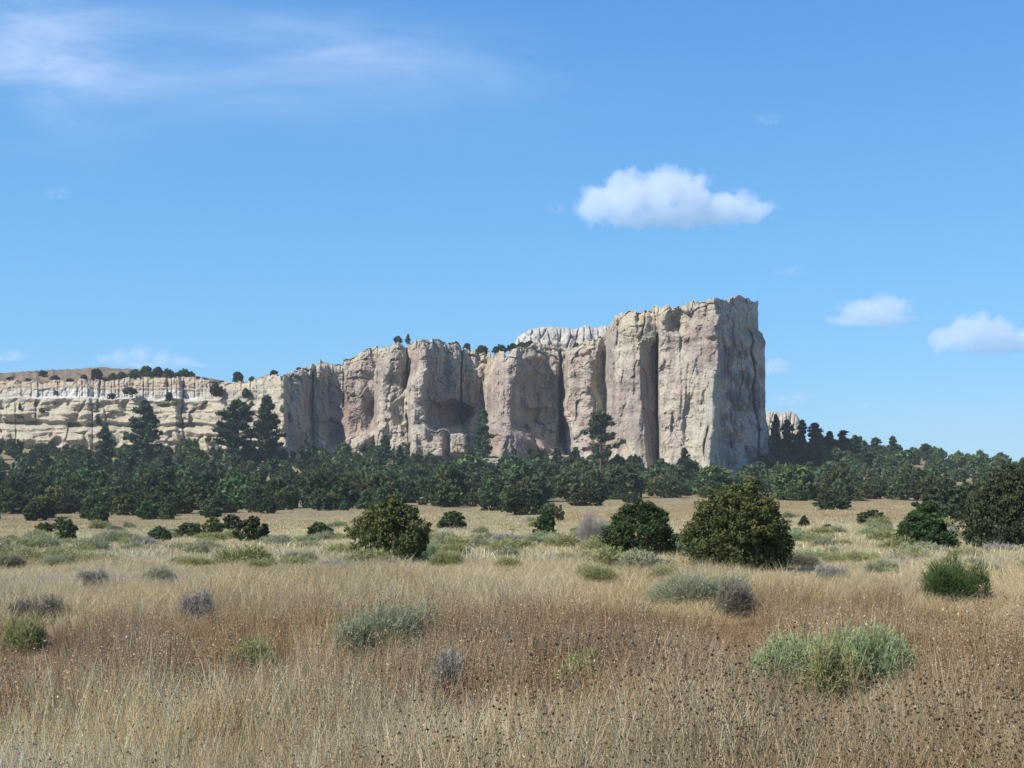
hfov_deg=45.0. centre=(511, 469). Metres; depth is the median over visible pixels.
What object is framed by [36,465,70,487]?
juniper tree
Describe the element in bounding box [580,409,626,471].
pine tree
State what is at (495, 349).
juniper tree
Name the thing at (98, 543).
shrub
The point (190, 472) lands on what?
juniper tree
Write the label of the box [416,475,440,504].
juniper tree
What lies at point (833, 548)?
shrub
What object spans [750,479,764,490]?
juniper tree
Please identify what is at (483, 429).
pine tree
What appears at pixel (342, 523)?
shrub
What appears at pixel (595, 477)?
juniper tree
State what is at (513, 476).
juniper tree
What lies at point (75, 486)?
juniper tree
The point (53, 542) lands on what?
shrub
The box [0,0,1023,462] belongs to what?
sky
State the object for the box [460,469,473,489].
juniper tree
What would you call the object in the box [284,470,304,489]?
juniper tree
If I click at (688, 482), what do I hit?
juniper tree
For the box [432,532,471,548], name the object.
shrub
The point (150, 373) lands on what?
juniper tree
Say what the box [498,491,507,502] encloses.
juniper tree
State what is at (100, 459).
pine tree
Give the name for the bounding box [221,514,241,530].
juniper tree
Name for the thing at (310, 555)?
sagebrush
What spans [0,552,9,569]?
shrub
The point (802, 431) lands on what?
pine tree
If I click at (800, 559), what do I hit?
dry shrub
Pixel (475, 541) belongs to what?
shrub
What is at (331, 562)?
shrub
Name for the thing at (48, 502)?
juniper tree
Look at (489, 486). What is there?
juniper tree
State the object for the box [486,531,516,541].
shrub
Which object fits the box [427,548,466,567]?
rabbitbrush
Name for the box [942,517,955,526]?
shrub
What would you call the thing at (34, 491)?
juniper tree
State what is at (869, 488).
juniper tree
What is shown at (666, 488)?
juniper tree
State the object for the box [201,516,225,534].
juniper tree
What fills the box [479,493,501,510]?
juniper tree
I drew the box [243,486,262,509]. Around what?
juniper tree
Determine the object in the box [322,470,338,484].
juniper tree
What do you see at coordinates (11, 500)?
juniper tree
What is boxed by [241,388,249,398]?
juniper tree
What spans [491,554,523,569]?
rabbitbrush
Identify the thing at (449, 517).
juniper tree
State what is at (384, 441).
pine tree
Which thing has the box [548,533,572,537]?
shrub
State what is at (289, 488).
juniper tree
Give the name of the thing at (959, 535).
shrub
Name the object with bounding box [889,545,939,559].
shrub
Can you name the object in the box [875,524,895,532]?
shrub
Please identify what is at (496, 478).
juniper tree
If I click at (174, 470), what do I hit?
juniper tree
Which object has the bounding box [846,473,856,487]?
juniper tree
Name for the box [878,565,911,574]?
shrub
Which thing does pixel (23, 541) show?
shrub
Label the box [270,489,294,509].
juniper tree
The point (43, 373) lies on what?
juniper tree
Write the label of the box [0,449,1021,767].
ground
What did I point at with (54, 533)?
shrub
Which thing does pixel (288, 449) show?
boulder
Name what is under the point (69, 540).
shrub
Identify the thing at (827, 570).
dry shrub
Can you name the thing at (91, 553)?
shrub
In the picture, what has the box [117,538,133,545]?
shrub
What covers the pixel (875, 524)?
shrub
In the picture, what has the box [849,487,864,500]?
juniper tree
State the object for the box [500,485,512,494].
juniper tree
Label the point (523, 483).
juniper tree
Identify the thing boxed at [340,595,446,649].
sagebrush
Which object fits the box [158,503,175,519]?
juniper tree
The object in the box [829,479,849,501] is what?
juniper tree
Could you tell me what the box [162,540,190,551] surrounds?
shrub
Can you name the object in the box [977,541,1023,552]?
shrub
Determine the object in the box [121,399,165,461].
pine tree
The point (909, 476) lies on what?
juniper tree
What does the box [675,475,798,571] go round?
juniper tree
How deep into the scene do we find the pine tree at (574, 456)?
388.48 m
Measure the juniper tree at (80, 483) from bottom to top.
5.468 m
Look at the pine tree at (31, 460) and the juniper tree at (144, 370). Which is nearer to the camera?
the pine tree at (31, 460)
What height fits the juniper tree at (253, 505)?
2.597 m
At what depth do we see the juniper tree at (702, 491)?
265.98 m
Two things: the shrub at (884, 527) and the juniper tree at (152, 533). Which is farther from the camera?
the shrub at (884, 527)
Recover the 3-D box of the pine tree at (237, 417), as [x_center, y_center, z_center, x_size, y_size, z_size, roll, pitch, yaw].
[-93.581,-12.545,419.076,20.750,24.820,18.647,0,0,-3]
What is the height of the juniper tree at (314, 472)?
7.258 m
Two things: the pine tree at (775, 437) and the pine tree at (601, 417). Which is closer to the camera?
the pine tree at (601, 417)
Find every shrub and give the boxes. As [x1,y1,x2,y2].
[0,534,18,540]
[0,537,12,544]
[0,537,22,551]
[0,544,41,552]
[0,546,44,563]
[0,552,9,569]
[0,553,26,568]
[2,593,71,622]
[10,535,53,548]
[20,528,45,537]
[22,531,67,546]
[26,529,61,539]
[26,534,62,549]
[39,545,86,556]
[49,549,89,564]
[62,537,76,543]
[65,537,115,551]
[67,538,93,544]
[68,543,96,550]
[75,549,121,563]
[75,565,112,585]
[86,519,111,528]
[96,530,121,542]
[106,525,124,530]
[116,529,138,538]
[116,535,140,543]
[117,531,130,538]
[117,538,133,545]
[117,541,144,549]
[122,521,135,528]
[127,535,158,545]
[158,528,179,537]
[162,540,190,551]
[178,586,216,621]
[181,541,211,555]
[184,538,214,546]
[193,531,206,539]
[198,531,228,539]
[209,542,222,548]
[211,541,278,566]
[222,528,243,538]
[256,535,268,543]
[260,535,287,546]
[262,533,293,542]
[275,552,316,565]
[292,533,321,542]
[295,539,324,547]
[313,529,334,540]
[317,558,352,569]
[322,539,354,556]
[326,521,338,527]
[332,533,357,539]
[334,519,347,525]
[336,549,369,564]
[336,557,362,564]
[342,545,397,563]
[397,553,430,561]
[426,644,468,702]
[429,532,440,539]
[431,530,461,541]
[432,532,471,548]
[434,541,473,555]
[443,538,475,547]
[465,532,493,539]
[468,534,490,546]
[471,525,488,533]
[481,538,528,552]
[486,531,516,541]
[493,545,521,557]
[499,536,536,547]
[522,532,546,544]
[525,516,536,522]
[527,520,536,526]
[530,529,560,537]
[541,532,581,548]
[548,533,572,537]
[554,549,592,562]
[574,509,608,543]
[577,534,605,550]
[584,543,652,568]
[615,547,684,570]
[667,539,688,547]
[674,545,688,557]
[781,550,822,567]
[782,511,799,518]
[789,526,814,541]
[795,547,824,556]
[801,531,822,541]
[807,535,838,547]
[808,525,834,534]
[812,563,850,580]
[821,545,839,553]
[824,533,839,539]
[828,524,850,532]
[834,539,852,545]
[852,554,885,562]
[854,524,877,534]
[864,527,892,541]
[865,515,892,527]
[866,521,894,530]
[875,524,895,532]
[877,534,916,549]
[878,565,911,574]
[885,540,933,557]
[886,552,922,564]
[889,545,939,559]
[912,540,940,547]
[918,550,995,602]
[920,554,966,565]
[928,543,948,551]
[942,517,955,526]
[942,545,985,557]
[951,530,966,539]
[961,556,988,565]
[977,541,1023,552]
[999,559,1023,572]
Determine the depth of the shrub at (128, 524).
112.00 m
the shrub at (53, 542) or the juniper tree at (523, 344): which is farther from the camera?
the juniper tree at (523, 344)
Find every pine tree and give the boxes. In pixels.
[25,448,39,468]
[38,453,52,470]
[77,452,99,477]
[93,425,116,467]
[93,453,107,468]
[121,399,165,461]
[121,451,138,479]
[159,452,175,467]
[205,397,267,460]
[208,452,225,478]
[249,394,287,462]
[267,456,281,478]
[293,445,307,471]
[310,453,320,470]
[372,448,387,470]
[376,434,391,465]
[393,445,406,466]
[405,334,410,343]
[458,461,466,472]
[473,408,493,456]
[479,445,493,458]
[548,448,564,468]
[566,446,579,463]
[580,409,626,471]
[677,447,693,468]
[769,413,782,445]
[776,418,795,453]
[795,420,808,445]
[803,422,824,446]
[809,433,827,465]
[823,431,837,446]
[835,430,849,450]
[844,435,862,454]
[860,445,877,465]
[869,437,886,454]
[884,436,900,456]
[916,443,937,462]
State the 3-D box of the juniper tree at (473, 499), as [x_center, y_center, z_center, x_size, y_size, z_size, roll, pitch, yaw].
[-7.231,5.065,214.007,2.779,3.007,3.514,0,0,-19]
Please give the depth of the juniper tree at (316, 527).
68.27 m
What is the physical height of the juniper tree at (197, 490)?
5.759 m
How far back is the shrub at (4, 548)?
28.38 m
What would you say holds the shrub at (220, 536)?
on the ground at (430, 509)
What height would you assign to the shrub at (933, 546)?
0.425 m
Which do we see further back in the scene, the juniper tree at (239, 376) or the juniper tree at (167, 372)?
the juniper tree at (167, 372)
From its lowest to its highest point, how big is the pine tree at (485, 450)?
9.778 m
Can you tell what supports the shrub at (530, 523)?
on the ground at (430, 509)
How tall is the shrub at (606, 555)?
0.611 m
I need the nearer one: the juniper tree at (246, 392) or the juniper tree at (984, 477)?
the juniper tree at (984, 477)
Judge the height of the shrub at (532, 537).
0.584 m
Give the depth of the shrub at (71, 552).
25.44 m
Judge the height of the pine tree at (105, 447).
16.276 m
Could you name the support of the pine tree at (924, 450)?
on the ground at (430, 509)
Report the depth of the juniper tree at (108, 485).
230.29 m
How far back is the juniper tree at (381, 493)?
190.95 m
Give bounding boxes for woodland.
[0,433,1023,493]
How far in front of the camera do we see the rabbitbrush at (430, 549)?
29.84 m
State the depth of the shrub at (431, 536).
52.68 m
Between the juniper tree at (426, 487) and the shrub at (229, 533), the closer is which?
the shrub at (229, 533)
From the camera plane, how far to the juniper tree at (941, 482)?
218.96 m
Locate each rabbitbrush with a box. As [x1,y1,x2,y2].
[0,607,52,654]
[165,554,215,567]
[220,630,277,677]
[248,557,276,569]
[420,542,438,557]
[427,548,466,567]
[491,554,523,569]
[547,643,601,698]
[574,561,618,584]
[648,563,677,579]
[741,619,840,700]
[801,623,869,704]
[813,548,886,564]
[829,615,924,694]
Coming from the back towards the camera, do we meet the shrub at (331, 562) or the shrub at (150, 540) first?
the shrub at (150, 540)
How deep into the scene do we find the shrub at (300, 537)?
52.47 m
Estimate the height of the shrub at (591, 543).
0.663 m
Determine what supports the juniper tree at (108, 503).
on the ground at (430, 509)
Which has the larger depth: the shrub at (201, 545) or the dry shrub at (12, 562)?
the shrub at (201, 545)
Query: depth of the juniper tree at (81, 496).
218.27 m
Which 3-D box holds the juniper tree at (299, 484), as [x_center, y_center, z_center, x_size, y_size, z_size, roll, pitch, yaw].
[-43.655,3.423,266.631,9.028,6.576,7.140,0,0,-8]
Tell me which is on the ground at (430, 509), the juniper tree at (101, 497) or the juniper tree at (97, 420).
the juniper tree at (101, 497)
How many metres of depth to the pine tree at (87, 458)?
335.27 m
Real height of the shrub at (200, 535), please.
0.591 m
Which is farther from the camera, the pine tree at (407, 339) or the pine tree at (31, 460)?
the pine tree at (407, 339)
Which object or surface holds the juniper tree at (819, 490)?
on the ground at (430, 509)
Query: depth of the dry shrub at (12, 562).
23.90 m
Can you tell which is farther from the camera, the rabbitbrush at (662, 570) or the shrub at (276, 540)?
the shrub at (276, 540)
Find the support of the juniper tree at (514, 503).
on the ground at (430, 509)
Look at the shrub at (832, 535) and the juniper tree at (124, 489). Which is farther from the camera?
the juniper tree at (124, 489)
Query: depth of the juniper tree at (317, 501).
201.86 m
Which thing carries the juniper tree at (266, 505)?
on the ground at (430, 509)
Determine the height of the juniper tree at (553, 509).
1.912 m
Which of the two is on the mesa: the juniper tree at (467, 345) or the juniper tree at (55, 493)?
the juniper tree at (467, 345)
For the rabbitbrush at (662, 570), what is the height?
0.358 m
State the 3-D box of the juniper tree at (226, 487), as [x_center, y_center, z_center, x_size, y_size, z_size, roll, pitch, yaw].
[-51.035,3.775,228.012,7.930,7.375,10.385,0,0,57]
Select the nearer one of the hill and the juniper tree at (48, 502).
the juniper tree at (48, 502)
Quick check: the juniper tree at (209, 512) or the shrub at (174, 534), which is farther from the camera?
the juniper tree at (209, 512)
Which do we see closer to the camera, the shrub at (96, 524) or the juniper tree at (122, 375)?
the shrub at (96, 524)
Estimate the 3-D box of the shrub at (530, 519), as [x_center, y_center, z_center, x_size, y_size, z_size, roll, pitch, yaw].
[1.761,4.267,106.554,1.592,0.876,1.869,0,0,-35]
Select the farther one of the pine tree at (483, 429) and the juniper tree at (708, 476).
the pine tree at (483, 429)
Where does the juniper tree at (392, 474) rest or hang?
on the ground at (430, 509)
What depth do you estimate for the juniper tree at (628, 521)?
28.62 m
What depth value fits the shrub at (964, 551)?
28.26 m
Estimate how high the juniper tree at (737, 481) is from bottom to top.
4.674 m
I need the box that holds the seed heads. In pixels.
[32,612,1023,767]
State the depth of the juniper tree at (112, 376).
516.03 m
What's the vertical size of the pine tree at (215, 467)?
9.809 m
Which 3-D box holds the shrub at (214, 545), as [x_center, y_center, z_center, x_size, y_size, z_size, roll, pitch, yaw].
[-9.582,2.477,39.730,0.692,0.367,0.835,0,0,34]
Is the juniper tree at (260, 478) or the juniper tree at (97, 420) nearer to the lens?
the juniper tree at (260, 478)
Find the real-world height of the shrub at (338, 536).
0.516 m
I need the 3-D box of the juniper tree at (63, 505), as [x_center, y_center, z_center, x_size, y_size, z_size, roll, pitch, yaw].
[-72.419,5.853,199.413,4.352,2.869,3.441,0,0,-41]
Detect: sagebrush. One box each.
[35,553,75,567]
[142,564,177,581]
[281,550,318,560]
[325,609,378,657]
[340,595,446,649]
[643,565,759,607]
[714,573,757,617]
[860,557,899,573]
[970,560,1002,571]
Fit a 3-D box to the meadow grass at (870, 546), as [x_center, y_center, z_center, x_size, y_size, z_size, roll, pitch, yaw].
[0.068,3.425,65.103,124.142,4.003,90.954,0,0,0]
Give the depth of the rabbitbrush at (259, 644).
10.08 m
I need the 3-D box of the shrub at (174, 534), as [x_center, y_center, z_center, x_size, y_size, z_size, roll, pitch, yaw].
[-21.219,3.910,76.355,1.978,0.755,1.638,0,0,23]
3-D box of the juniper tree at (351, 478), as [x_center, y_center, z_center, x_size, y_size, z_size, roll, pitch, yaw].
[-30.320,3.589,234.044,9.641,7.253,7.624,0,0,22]
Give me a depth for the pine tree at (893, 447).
454.42 m
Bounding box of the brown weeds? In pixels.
[0,568,1023,767]
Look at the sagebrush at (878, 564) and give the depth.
21.93 m
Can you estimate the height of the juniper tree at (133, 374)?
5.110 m
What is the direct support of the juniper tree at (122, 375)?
on the mesa
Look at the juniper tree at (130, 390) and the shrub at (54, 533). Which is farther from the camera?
the juniper tree at (130, 390)
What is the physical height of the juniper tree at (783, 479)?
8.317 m
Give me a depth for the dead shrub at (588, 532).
45.72 m
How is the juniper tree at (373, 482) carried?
on the ground at (430, 509)
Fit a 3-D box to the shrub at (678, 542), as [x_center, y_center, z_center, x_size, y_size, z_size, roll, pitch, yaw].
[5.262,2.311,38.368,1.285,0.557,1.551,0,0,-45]
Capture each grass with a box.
[0,493,1001,533]
[0,516,1023,581]
[0,548,1023,767]
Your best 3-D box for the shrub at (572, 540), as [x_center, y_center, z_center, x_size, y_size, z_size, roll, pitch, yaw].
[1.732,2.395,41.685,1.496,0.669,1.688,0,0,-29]
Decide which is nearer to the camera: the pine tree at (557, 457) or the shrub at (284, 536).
the shrub at (284, 536)
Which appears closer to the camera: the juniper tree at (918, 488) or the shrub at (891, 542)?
the shrub at (891, 542)
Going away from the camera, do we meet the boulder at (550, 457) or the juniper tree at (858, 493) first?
the juniper tree at (858, 493)
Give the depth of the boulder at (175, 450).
467.83 m
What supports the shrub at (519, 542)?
on the ground at (430, 509)
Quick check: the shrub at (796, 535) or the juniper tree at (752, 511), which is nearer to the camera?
the juniper tree at (752, 511)
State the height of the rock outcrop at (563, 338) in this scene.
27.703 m
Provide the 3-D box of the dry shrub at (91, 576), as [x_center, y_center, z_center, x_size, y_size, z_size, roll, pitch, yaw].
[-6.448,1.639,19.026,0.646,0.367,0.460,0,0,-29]
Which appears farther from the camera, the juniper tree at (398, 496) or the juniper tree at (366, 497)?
the juniper tree at (398, 496)
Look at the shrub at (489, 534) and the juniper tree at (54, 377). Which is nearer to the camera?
the shrub at (489, 534)
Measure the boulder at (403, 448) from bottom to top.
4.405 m
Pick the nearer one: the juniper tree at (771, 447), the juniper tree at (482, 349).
the juniper tree at (771, 447)
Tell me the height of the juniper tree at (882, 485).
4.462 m
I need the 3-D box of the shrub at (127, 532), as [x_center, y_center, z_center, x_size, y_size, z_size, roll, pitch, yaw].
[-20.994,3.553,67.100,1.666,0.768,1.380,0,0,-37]
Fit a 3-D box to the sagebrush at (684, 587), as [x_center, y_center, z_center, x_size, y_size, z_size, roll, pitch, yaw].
[2.431,1.504,16.067,1.626,0.600,1.336,0,0,0]
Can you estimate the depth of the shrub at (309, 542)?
41.83 m
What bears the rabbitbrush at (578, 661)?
on the ground at (430, 509)
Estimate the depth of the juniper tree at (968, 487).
142.56 m
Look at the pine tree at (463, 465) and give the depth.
336.25 m
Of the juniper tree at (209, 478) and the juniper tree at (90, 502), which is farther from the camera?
the juniper tree at (209, 478)
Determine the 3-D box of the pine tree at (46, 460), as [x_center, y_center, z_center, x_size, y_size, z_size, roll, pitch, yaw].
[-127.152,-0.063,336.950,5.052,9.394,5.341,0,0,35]
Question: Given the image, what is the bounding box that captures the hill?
[0,367,220,383]
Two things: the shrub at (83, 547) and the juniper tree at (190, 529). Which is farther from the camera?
the juniper tree at (190, 529)
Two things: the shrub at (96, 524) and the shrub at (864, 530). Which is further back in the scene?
the shrub at (96, 524)
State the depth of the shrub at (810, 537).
52.20 m
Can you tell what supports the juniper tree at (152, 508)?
on the ground at (430, 509)
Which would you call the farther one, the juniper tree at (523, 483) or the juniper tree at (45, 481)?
the juniper tree at (45, 481)
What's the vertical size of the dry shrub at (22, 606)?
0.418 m
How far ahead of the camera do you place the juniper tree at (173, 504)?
179.36 m
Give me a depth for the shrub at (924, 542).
34.94 m
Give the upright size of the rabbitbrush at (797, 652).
0.625 m
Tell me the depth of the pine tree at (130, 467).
355.68 m
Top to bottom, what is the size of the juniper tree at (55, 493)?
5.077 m
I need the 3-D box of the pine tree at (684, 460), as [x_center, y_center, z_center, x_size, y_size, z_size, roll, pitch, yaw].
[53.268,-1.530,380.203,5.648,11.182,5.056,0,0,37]
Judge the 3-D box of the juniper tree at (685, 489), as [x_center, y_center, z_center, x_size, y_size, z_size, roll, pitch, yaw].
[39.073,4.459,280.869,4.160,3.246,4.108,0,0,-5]
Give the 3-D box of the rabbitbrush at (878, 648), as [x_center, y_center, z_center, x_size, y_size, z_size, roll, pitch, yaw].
[2.763,1.422,9.412,0.844,0.681,0.791,0,0,0]
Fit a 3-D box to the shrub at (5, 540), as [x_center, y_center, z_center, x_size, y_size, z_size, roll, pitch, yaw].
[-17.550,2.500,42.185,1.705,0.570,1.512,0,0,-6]
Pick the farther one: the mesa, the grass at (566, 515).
the mesa
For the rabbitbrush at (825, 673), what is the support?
on the ground at (430, 509)
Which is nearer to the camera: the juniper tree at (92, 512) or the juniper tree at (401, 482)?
the juniper tree at (92, 512)
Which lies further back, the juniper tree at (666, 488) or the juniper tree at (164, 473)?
the juniper tree at (164, 473)
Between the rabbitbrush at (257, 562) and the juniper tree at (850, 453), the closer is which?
the rabbitbrush at (257, 562)
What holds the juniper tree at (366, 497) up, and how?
on the ground at (430, 509)
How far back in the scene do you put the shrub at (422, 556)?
27.70 m
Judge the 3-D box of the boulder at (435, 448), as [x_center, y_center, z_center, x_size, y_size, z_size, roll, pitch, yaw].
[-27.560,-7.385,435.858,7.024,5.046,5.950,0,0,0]
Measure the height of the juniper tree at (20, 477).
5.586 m
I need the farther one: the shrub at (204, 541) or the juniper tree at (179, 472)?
the juniper tree at (179, 472)
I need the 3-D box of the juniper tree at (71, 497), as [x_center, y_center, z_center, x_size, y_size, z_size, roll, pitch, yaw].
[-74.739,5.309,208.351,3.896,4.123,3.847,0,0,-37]
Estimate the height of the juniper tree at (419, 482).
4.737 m
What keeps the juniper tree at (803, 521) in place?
on the ground at (430, 509)
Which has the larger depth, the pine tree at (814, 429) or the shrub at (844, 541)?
the pine tree at (814, 429)
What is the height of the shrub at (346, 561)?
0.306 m
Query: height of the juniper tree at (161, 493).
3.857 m
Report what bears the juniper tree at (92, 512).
on the ground at (430, 509)
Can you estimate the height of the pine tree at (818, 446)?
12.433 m
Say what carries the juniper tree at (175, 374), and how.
on the mesa
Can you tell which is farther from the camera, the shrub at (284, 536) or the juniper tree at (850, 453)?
the juniper tree at (850, 453)
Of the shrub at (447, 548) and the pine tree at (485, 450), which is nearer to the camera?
the shrub at (447, 548)
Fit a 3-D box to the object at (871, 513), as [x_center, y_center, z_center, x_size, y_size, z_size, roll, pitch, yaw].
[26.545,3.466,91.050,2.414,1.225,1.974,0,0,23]
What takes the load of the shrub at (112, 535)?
on the ground at (430, 509)
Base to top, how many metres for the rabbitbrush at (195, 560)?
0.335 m
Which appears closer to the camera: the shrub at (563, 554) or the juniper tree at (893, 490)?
the shrub at (563, 554)
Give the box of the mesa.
[0,295,770,475]
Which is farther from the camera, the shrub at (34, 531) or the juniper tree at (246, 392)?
the juniper tree at (246, 392)
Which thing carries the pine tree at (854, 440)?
on the ground at (430, 509)
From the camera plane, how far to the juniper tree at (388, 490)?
218.65 m
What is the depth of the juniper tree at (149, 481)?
250.69 m
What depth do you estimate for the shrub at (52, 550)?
28.23 m
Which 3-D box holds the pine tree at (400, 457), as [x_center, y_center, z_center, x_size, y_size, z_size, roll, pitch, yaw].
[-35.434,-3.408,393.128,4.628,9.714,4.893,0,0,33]
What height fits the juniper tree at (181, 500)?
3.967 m
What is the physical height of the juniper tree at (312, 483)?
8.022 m
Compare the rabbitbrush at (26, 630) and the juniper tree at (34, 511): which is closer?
the rabbitbrush at (26, 630)
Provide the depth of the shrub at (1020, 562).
21.76 m
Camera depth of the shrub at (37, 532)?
53.92 m
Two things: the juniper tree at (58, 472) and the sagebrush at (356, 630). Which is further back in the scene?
the juniper tree at (58, 472)
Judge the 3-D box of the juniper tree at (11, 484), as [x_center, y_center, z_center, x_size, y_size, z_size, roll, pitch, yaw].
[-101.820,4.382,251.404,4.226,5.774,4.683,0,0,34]
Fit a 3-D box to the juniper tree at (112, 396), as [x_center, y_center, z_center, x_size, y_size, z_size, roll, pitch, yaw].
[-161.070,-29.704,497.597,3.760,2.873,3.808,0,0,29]
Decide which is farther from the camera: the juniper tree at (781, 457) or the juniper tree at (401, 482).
the juniper tree at (781, 457)
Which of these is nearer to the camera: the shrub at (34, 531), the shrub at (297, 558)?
the shrub at (297, 558)
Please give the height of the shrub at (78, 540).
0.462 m
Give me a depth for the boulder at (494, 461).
392.26 m
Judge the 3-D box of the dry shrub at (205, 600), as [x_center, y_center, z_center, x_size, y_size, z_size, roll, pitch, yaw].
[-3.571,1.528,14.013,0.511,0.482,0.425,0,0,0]
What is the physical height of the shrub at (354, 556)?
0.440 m
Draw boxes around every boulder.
[170,446,178,455]
[273,446,292,462]
[395,446,405,455]
[423,442,443,455]
[450,433,465,453]
[483,458,500,465]
[549,455,568,467]
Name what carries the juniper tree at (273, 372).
on the mesa
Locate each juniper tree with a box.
[0,490,29,513]
[3,473,30,489]
[5,478,21,492]
[20,486,52,508]
[22,501,48,520]
[27,494,58,517]
[33,467,56,486]
[34,522,53,532]
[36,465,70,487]
[38,370,47,377]
[38,476,56,489]
[45,485,67,500]
[49,375,59,379]
[49,516,71,530]
[53,472,77,487]
[53,498,76,513]
[55,518,77,538]
[57,490,79,511]
[69,481,84,491]
[70,480,88,490]
[74,473,88,482]
[74,493,85,507]
[78,495,101,518]
[80,374,86,379]
[81,487,110,504]
[85,469,107,495]
[86,503,109,520]
[89,475,115,491]
[90,368,102,379]
[91,507,108,522]
[95,417,100,424]
[102,497,113,512]
[104,486,128,510]
[106,475,126,487]
[107,393,116,398]
[108,373,116,380]
[110,493,137,515]
[116,372,127,379]
[117,483,128,492]
[121,387,137,394]
[127,369,141,379]
[131,474,161,492]
[134,464,174,492]
[134,496,158,514]
[134,500,160,519]
[139,365,151,377]
[145,493,166,502]
[146,370,153,377]
[147,525,171,541]
[150,481,175,494]
[153,366,162,377]
[155,490,166,497]
[155,498,176,514]
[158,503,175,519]
[162,368,174,377]
[165,392,173,401]
[166,492,193,513]
[168,464,185,484]
[170,372,179,377]
[170,469,187,485]
[172,474,214,508]
[174,522,201,536]
[177,368,190,376]
[177,479,214,509]
[180,468,204,478]
[198,495,224,514]
[200,502,221,517]
[201,471,220,488]
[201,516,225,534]
[209,381,223,396]
[211,471,252,496]
[215,491,226,501]
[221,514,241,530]
[222,501,231,512]
[227,499,237,512]
[229,480,270,509]
[232,371,243,382]
[232,514,270,542]
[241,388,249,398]
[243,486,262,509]
[247,498,258,512]
[250,472,272,486]
[255,496,276,513]
[266,477,288,505]
[270,370,278,375]
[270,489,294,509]
[278,484,300,508]
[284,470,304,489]
[292,471,311,497]
[300,468,331,507]
[301,470,330,501]
[307,521,333,536]
[308,488,331,510]
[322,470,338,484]
[322,491,340,509]
[326,482,360,507]
[332,470,372,496]
[339,500,349,510]
[343,493,431,559]
[354,472,399,497]
[354,489,373,508]
[369,486,388,508]
[373,484,394,496]
[385,470,397,481]
[391,479,402,494]
[393,336,402,342]
[394,491,401,499]
[397,478,405,492]
[401,479,419,502]
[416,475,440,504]
[416,478,428,496]
[427,479,466,507]
[429,465,471,505]
[432,465,469,482]
[436,510,467,528]
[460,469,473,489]
[463,343,470,350]
[463,491,477,506]
[467,482,476,493]
[477,345,488,353]
[478,478,498,505]
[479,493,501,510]
[491,344,507,352]
[491,471,508,493]
[496,466,554,499]
[497,487,547,514]
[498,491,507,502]
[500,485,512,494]
[507,343,517,350]
[512,476,539,503]
[516,342,527,347]
[531,510,559,533]
[537,502,564,520]
[549,470,586,498]
[565,487,607,505]
[579,471,594,484]
[584,468,608,497]
[597,498,678,558]
[605,461,647,497]
[609,486,623,499]
[620,493,639,502]
[645,475,665,495]
[651,476,682,497]
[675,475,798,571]
[678,483,692,495]
[683,479,694,494]
[690,463,736,493]
[697,485,710,497]
[734,477,745,485]
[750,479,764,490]
[767,439,776,457]
[769,462,816,499]
[773,444,792,465]
[783,481,811,500]
[798,446,818,464]
[798,515,809,525]
[812,482,825,496]
[812,491,851,509]
[816,471,828,494]
[820,466,851,494]
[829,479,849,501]
[841,450,854,457]
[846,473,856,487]
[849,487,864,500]
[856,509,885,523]
[859,483,877,498]
[860,478,875,484]
[872,478,890,498]
[886,476,910,499]
[892,502,962,549]
[897,468,928,497]
[908,475,938,500]
[911,485,975,519]
[928,476,954,501]
[943,480,979,510]
[950,458,1023,548]
[978,466,1012,493]
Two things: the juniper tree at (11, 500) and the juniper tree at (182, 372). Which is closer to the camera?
the juniper tree at (11, 500)
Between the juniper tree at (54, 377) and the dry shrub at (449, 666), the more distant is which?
the juniper tree at (54, 377)
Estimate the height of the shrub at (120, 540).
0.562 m
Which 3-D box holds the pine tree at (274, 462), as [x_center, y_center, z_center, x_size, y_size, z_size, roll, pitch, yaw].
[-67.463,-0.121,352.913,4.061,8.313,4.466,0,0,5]
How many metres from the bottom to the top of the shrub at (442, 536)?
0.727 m
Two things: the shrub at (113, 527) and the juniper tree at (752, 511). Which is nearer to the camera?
the juniper tree at (752, 511)
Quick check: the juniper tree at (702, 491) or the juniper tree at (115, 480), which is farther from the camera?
the juniper tree at (115, 480)
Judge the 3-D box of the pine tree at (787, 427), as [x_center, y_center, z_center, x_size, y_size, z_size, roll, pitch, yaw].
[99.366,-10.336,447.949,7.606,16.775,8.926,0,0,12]
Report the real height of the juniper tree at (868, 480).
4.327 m
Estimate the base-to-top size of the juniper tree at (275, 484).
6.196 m
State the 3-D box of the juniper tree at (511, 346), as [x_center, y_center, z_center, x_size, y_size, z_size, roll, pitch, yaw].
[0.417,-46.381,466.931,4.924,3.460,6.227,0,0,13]
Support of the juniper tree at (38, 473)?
on the ground at (430, 509)
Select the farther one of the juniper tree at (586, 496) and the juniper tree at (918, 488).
the juniper tree at (918, 488)
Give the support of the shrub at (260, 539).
on the ground at (430, 509)
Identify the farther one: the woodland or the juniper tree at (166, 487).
the woodland
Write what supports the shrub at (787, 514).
on the ground at (430, 509)
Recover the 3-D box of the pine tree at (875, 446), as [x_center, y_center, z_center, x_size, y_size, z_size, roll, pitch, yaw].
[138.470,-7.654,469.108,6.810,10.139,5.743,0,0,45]
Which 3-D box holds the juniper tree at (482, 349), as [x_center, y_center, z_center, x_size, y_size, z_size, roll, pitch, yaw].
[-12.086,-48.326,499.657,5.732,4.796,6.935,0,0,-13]
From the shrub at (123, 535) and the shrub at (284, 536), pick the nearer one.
the shrub at (284, 536)
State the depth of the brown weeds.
9.68 m
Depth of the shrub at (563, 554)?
26.21 m
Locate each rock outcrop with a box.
[515,325,607,349]
[766,411,799,439]
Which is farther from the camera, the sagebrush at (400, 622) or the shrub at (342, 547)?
the shrub at (342, 547)
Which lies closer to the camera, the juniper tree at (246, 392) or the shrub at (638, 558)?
the shrub at (638, 558)

